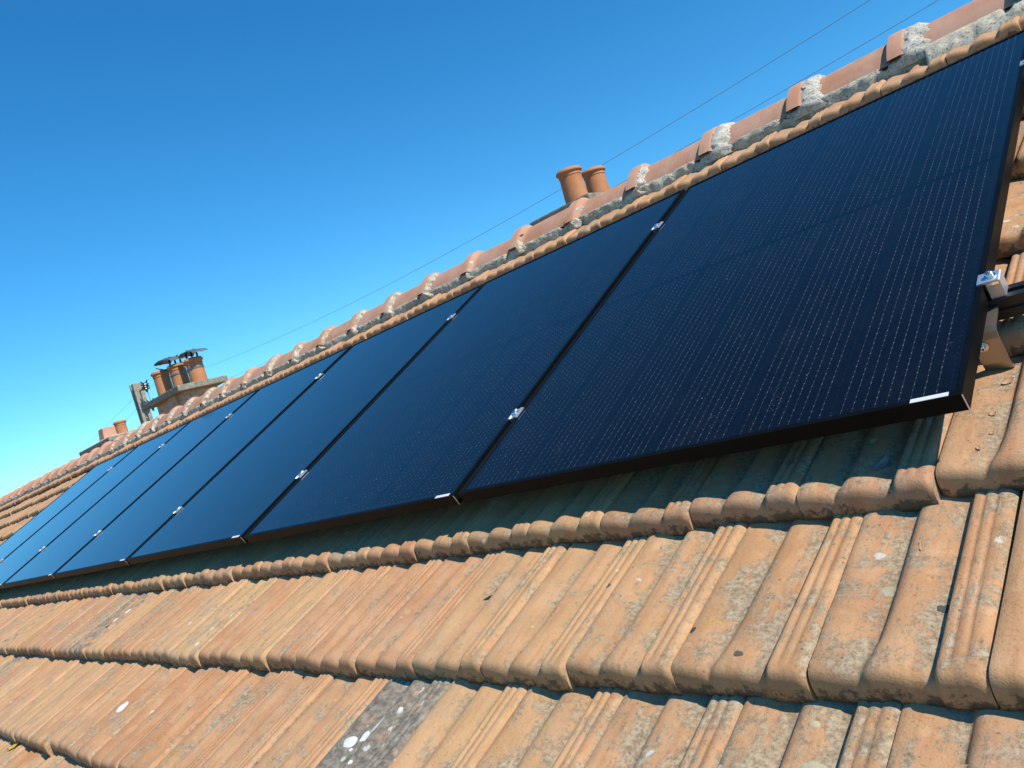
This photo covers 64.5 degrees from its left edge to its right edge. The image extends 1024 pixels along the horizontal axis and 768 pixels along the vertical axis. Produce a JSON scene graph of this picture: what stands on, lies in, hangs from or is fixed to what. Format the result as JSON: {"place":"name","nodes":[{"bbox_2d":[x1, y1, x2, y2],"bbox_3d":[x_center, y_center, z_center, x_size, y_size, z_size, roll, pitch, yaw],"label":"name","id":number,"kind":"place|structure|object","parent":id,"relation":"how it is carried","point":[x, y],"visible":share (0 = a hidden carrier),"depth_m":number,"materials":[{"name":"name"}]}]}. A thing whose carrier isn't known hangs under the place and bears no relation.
{"place":"outdoors","nodes":[
{"label":"outdoors","id":0,"kind":"place"},
{"bbox_2d":[0,0,972,497],"label":"sky","id":1,"kind":"structure","parent":0,"point":[226,178],"materials":[{"name":"blue"}]},
{"bbox_3d":[-1.406,0.119,4.859,8.338,0.040,0.038,-18,25,45],"label":"mounting rail","id":2,"kind":"object","parent":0,"visible":0},
{"bbox_2d":[650,221,662,231],"bbox_3d":[0.511,-0.542,2.835,0.038,0.038,0.042,-15,27,48],"label":"panel clamp","id":3,"kind":"object","parent":2,"relation":"attached to","point":[655,227],"visible":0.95,"depth_m":2.83,"materials":[{"name":"silver metal"}]},
{"label":"ground","id":4,"kind":"structure","parent":0,"visible":0},
{"bbox_2d":[129,379,154,423],"bbox_3d":[-6.972,3.797,17.802,0.775,8.100,0.220,-18,-1,45],"label":"utility pole","id":5,"kind":"object","parent":4,"relation":"on","point":[138,393],"visible":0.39,"depth_m":17.95,"materials":[{"name":"concrete"}]},
{"bbox_2d":[149,0,869,386],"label":"power line","id":6,"kind":"object","parent":5,"relation":"attached to","point":[609,160],"visible":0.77,"depth_m":8.37,"materials":[{"name":"black metal"}]},
{"bbox_2d":[230,0,937,377],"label":"power line","id":7,"kind":"object","parent":5,"relation":"attached to","point":[770,98],"visible":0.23,"depth_m":6.97,"materials":[{"name":"black metal"}]},
{"bbox_2d":[0,0,1023,767],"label":"tiled house","id":8,"kind":"structure","parent":4,"relation":"on","point":[804,604],"depth_m":1.55,"materials":[{"name":"ceramic"}]},
{"bbox_2d":[7,742,18,749],"bbox_3d":[-1.729,1.255,2.821,0.060,0.012,0.030,-38,18,-4],"label":"dead leaf","id":9,"kind":"object","parent":8,"relation":"on","point":[12,746],"visible":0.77,"depth_m":2.82,"materials":[{"name":"yellow plant"}]},
{"bbox_2d":[485,586,498,594],"bbox_3d":[-0.041,0.436,1.709,0.034,0.007,0.014,-34,17,7],"label":"clay flake","id":10,"kind":"object","parent":8,"relation":"on","point":[490,592],"visible":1,"depth_m":1.71,"materials":[{"name":"beige ceramic"}]},
{"bbox_2d":[872,455,888,469],"bbox_3d":[0.582,0.125,1.278,0.034,0.007,0.018,-39,18,-10],"label":"dead leaf","id":11,"kind":"object","parent":8,"relation":"on","point":[883,461],"visible":1,"depth_m":1.28,"materials":[{"name":"plant"}]},
{"bbox_2d":[919,541,923,549],"bbox_3d":[0.566,0.224,1.122,0.006,0.004,0.018,-22,22,38],"label":"clay flake","id":12,"kind":"object","parent":8,"relation":"on","point":[921,545],"visible":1,"depth_m":1.12,"materials":[{"name":"beige ceramic"}]},
{"bbox_2d":[954,764,967,767],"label":"clay flake","id":13,"kind":"object","parent":8,"relation":"on","point":[962,766],"visible":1,"depth_m":0.87,"materials":[{"name":"beige ceramic"}]},
{"bbox_2d":[979,306,1015,370],"bbox_3d":[0.830,-0.096,1.388,0.040,0.102,0.182,-18,25,45],"label":"roof hook","id":14,"kind":"object","parent":8,"relation":"attached to","point":[994,355],"visible":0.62,"depth_m":1.33,"materials":[{"name":"silver metal"}]},
{"bbox_2d":[988,281,1023,320],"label":"mounting rail","id":15,"kind":"object","parent":14,"relation":"attached to","point":[1010,304],"depth_m":1.34,"materials":[{"name":"black"}]},
{"bbox_2d":[0,446,136,559],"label":"solar panel","id":16,"kind":"object","parent":15,"relation":"attached to","point":[32,526],"visible":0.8,"depth_m":7.04,"materials":[{"name":"blue glass"}]},
{"bbox_2d":[0,422,188,588],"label":"solar panel","id":17,"kind":"object","parent":15,"relation":"attached to","point":[29,548],"visible":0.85,"depth_m":6.11,"materials":[{"name":"blue glass"}]},
{"bbox_2d":[2,389,258,587],"bbox_3d":[-2.474,0.669,5.328,1.134,0.032,1.669,-18,25,44],"label":"solar panel","id":18,"kind":"object","parent":15,"relation":"attached to","point":[48,561],"visible":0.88,"depth_m":5.22,"materials":[{"name":"blue glass"}]},
{"bbox_2d":[53,345,351,578],"bbox_3d":[-1.691,0.414,4.519,1.134,0.033,1.669,-18,25,45],"label":"solar panel","id":19,"kind":"object","parent":15,"relation":"attached to","point":[126,533],"visible":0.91,"depth_m":4.39,"materials":[{"name":"blue glass"}]},
{"bbox_2d":[295,470,306,479],"bbox_3d":[-0.766,0.340,2.969,0.038,0.038,0.042,-19,24,43],"label":"panel clamp","id":20,"kind":"object","parent":15,"relation":"attached to","point":[300,474],"visible":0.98,"depth_m":2.96,"materials":[{"name":"silver metal"}]},
{"bbox_2d":[126,284,482,563],"bbox_3d":[-0.908,0.160,3.710,1.134,0.033,1.669,-18,25,45],"label":"solar panel","id":21,"kind":"object","parent":15,"relation":"attached to","point":[234,500],"visible":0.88,"depth_m":3.55,"materials":[{"name":"blue glass"}]},
{"bbox_2d":[244,189,684,542],"bbox_3d":[-0.125,-0.095,2.901,1.134,0.031,1.669,-18,25,45],"label":"solar panel","id":22,"kind":"object","parent":15,"relation":"attached to","point":[427,428],"visible":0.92,"depth_m":2.70,"materials":[{"name":"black glass"}]},
{"bbox_2d":[507,407,523,421],"bbox_3d":[0.015,0.088,2.157,0.038,0.038,0.042,-19,25,43],"label":"panel clamp","id":23,"kind":"object","parent":15,"relation":"attached to","point":[515,413],"visible":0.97,"depth_m":2.15,"materials":[{"name":"silver metal"}]},
{"bbox_2d":[458,30,1023,502],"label":"solar panel","id":24,"kind":"object","parent":15,"relation":"attached to","point":[818,282],"visible":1,"depth_m":1.80,"materials":[{"name":"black glass"}]},
{"bbox_2d":[976,269,1007,298],"bbox_3d":[0.798,-0.168,1.350,0.034,0.043,0.032,-18,25,45],"label":"end clamp","id":25,"kind":"object","parent":15,"relation":"attached to","point":[988,278],"visible":1,"depth_m":1.34,"materials":[{"name":"silver metal"}]},
{"bbox_2d":[1001,375,1013,384],"bbox_3d":[0.797,-0.006,1.305,0.022,0.010,0.012,-18,-1,11],"label":"clay flake","id":26,"kind":"object","parent":8,"relation":"on","point":[1010,379],"visible":1,"depth_m":1.30,"materials":[{"name":"beige ceramic"}]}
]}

